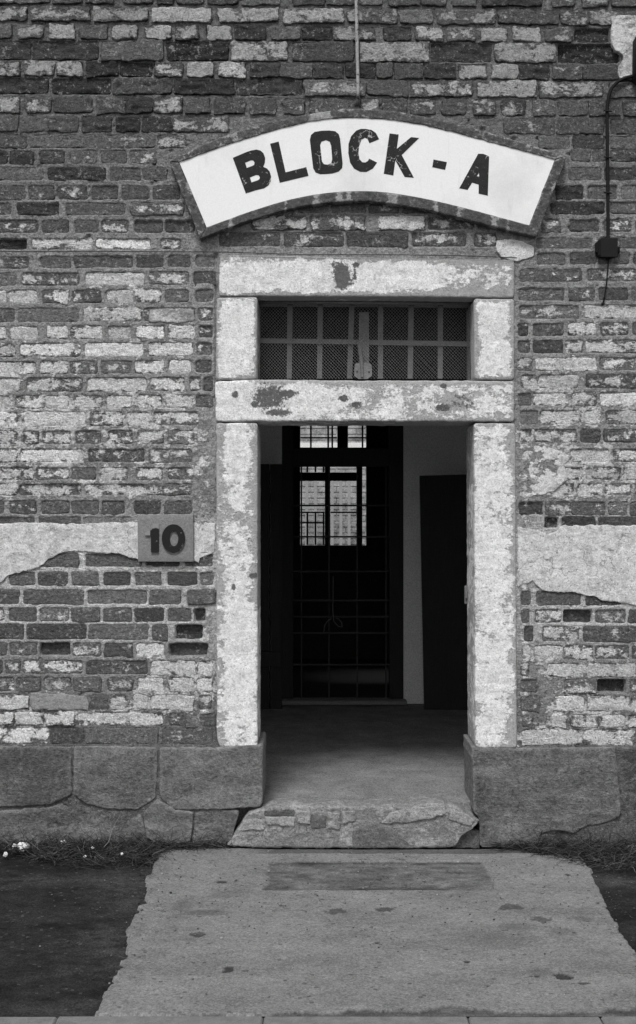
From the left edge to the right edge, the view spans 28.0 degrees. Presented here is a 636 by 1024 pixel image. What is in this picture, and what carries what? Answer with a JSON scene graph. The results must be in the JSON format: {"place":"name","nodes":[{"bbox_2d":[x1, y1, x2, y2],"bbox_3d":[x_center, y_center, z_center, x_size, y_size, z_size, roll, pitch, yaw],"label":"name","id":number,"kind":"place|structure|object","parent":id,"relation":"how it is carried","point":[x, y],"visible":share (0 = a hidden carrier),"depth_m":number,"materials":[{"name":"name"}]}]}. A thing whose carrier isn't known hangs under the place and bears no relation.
{"place":"outdoors","nodes":[
{"label":"outdoors","id":0,"kind":"place"},
{"bbox_2d":[0,825,635,1022],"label":"asphalt ground","id":1,"kind":"structure","parent":0,"point":[54,974],"depth_m":5.31,"materials":[{"name":"black asphalt"}]},
{"bbox_2d":[17,842,29,851],"bbox_3d":[-1.485,1.685,6.395,0.065,0.052,0.079,0,0,25],"label":"white chip","id":2,"kind":"object","parent":1,"relation":"on","point":[20,844],"visible":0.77,"depth_m":6.38,"materials":[{"name":"white stone"}]},
{"bbox_2d":[0,819,256,873],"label":"dead grass","id":3,"kind":"structure","parent":1,"relation":"on","point":[69,851],"depth_m":6.32,"materials":[{"name":"grey plant"}]},
{"bbox_2d":[0,0,635,847],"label":"brick wall","id":4,"kind":"structure","parent":1,"relation":"on","point":[110,110],"depth_m":6.50,"materials":[{"name":"weathered brick"},{"name":"pale plaster"},{"name":"sandstone"}]},
{"bbox_2d":[138,514,193,561],"bbox_3d":[-0.775,0.133,6.484,0.285,0.243,0.051,0,0,0],"label":"number plaque","id":5,"kind":"object","parent":4,"relation":"attached to","point":[165,537],"visible":1,"depth_m":6.47,"materials":[{"name":"paint"}]},
{"bbox_2d":[0,251,516,257],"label":"taut wire","id":6,"kind":"object","parent":4,"relation":"attached to","point":[255,253],"visible":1,"depth_m":6.47,"materials":[{"name":"black metal"}]},
{"bbox_2d":[355,0,359,106],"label":"thin pipe","id":7,"kind":"object","parent":4,"relation":"attached to","point":[357,56],"visible":1,"depth_m":6.46,"materials":[{"name":"black metal"}]},
{"bbox_2d":[215,255,516,848],"bbox_3d":[0.245,0.203,6.623,1.540,3.029,0.382,0,0,0],"label":"stone door frame","id":8,"kind":"object","parent":4,"relation":"attached to","point":[480,403],"visible":1,"depth_m":6.48,"materials":[{"name":"stone"}]},
{"bbox_2d":[258,301,471,380],"bbox_3d":[0.246,-0.931,6.726,1.286,0.575,0.315,0,0,0],"label":"transom grille","id":9,"kind":"object","parent":8,"relation":"attached to","point":[410,342],"visible":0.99,"depth_m":6.84,"materials":[{"name":"grey metal"}]},
{"bbox_2d":[464,586,467,603],"bbox_3d":[0.801,0.443,6.803,0.035,0.098,0.035,0,0,0],"label":"door lock","id":10,"kind":"object","parent":8,"relation":"attached to","point":[465,594],"depth_m":6.80,"materials":[{"name":"grey metal"}]},
{"bbox_2d":[170,109,565,240],"bbox_3d":[0.253,-1.712,6.475,2.009,0.661,0.062,0,0,0],"label":"arched sign","id":11,"kind":"object","parent":4,"relation":"attached to","point":[412,162],"visible":1,"depth_m":6.45,"materials":[{"name":"white paint"}]},
{"bbox_2d":[595,236,619,304],"bbox_3d":[1.474,-1.228,6.477,0.123,0.349,0.074,0,0,0],"label":"junction box","id":12,"kind":"object","parent":4,"relation":"attached to","point":[607,247],"visible":1,"depth_m":6.44,"materials":[{"name":"black plastic"}]},
{"bbox_2d":[603,75,632,235],"bbox_3d":[1.556,-1.809,6.476,0.206,0.843,0.026,0,0,0],"label":"cable","id":13,"kind":"object","parent":4,"relation":"attached to","point":[607,157],"visible":1,"depth_m":6.47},
{"bbox_2d":[632,37,635,85],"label":"lamp housing","id":14,"kind":"object","parent":4,"relation":"attached to","point":[634,63],"visible":1,"depth_m":6.45,"materials":[{"name":"black metal"}]},
{"bbox_2d":[0,1016,635,1023],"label":"kerb","id":15,"kind":"structure","parent":1,"relation":"on","point":[276,1020],"depth_m":4.28,"materials":[{"name":"concrete"}]},
{"bbox_2d":[1,848,635,1009],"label":"loose grit","id":16,"kind":"object","parent":1,"relation":"on","point":[571,976],"visible":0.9,"depth_m":5.64,"materials":[{"name":"grey gravel"}]},
{"bbox_2d":[305,481,355,544],"bbox_3d":[0.177,-0.019,17.733,0.851,1.027,0.065,0,0,0],"label":"yard railing","id":17,"kind":"object","parent":1,"relation":"on","point":[340,522],"visible":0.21,"depth_m":17.70,"materials":[{"name":"grey metal"}]},
{"bbox_2d":[478,821,635,875],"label":"dead grass","id":18,"kind":"structure","parent":1,"relation":"on","point":[614,852],"depth_m":6.33,"materials":[{"name":"grey plant"}]},
{"bbox_2d":[300,426,365,544],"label":"yard wall","id":19,"kind":"structure","parent":0,"point":[321,431],"depth_m":18.00,"materials":[{"name":"grey brick"}]},
{"bbox_2d":[293,659,388,696],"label":"back room floor","id":20,"kind":"structure","parent":0,"point":[371,681],"depth_m":11.44,"materials":[{"name":"paint"}]},
{"bbox_2d":[259,425,281,463],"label":"interior back wall","id":21,"kind":"structure","parent":20,"relation":"on","point":[271,444],"depth_m":9.94,"materials":[{"name":"grey paint"}]},
{"bbox_2d":[293,426,299,658],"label":"back room end wall","id":22,"kind":"structure","parent":20,"relation":"on","point":[296,545],"depth_m":13.00,"materials":[{"name":"paint"}]},
{"bbox_2d":[300,545,365,658],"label":"back room end wall","id":23,"kind":"structure","parent":20,"relation":"on","point":[315,586],"depth_m":13.00,"materials":[{"name":"paint"}]},
{"bbox_2d":[300,467,361,544],"bbox_3d":[0.135,-0.061,13.037,0.635,0.807,0.055,0,0,0],"label":"barred window","id":24,"kind":"structure","parent":23,"relation":"on","point":[323,476],"depth_m":13.01,"materials":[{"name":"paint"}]},
{"bbox_2d":[366,426,388,658],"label":"back room end wall","id":25,"kind":"structure","parent":20,"relation":"on","point":[377,437],"depth_m":13.00,"materials":[{"name":"paint"}]},
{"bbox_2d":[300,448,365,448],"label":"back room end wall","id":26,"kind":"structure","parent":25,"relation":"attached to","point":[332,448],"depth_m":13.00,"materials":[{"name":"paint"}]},
{"bbox_2d":[300,426,365,447],"bbox_3d":[0.156,-0.811,13.035,0.672,0.303,0.050,0,0,0],"label":"fanlight","id":27,"kind":"object","parent":26,"relation":"attached to","point":[342,437],"visible":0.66,"depth_m":13.03,"materials":[{"name":"paint"}]},
{"bbox_2d":[403,426,468,703],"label":"interior back wall","id":28,"kind":"structure","parent":20,"relation":"on","point":[434,450],"depth_m":9.94,"materials":[{"name":"grey paint"}]},
{"bbox_2d":[282,426,402,698],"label":"gate","id":29,"kind":"structure","parent":28,"relation":"attached to","point":[391,457],"depth_m":9.96,"materials":[{"name":"metal"}]},
{"bbox_2d":[236,704,472,824],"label":"interior floor","id":30,"kind":"structure","parent":0,"point":[362,752],"depth_m":7.95,"materials":[{"name":"grey concrete"}]},
{"bbox_2d":[260,464,281,708],"bbox_3d":[-0.476,0.572,9.707,0.405,1.875,0.073,0,0,0],"label":"door leaf","id":31,"kind":"object","parent":30,"relation":"on","point":[271,583],"visible":0.36,"depth_m":9.70,"materials":[{"name":"paint"}]},
{"bbox_2d":[282,699,406,704],"bbox_3d":[0.187,1.474,9.878,1.002,0.035,0.116,0,0,0],"label":"step","id":32,"kind":"object","parent":30,"relation":"on","point":[344,701],"visible":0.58,"depth_m":9.82,"materials":[{"name":"grey concrete"}]},
{"bbox_2d":[419,474,467,709],"bbox_3d":[1.100,0.607,9.672,0.656,1.803,0.045,0,0,0],"label":"door leaf","id":33,"kind":"object","parent":30,"relation":"on","point":[443,514],"visible":0.45,"depth_m":9.65,"materials":[{"name":"paint"}]},
{"bbox_2d":[95,848,635,1016],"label":"concrete path","id":34,"kind":"structure","parent":0,"point":[242,967],"depth_m":5.08,"materials":[{"name":"grey concrete"}]}
]}

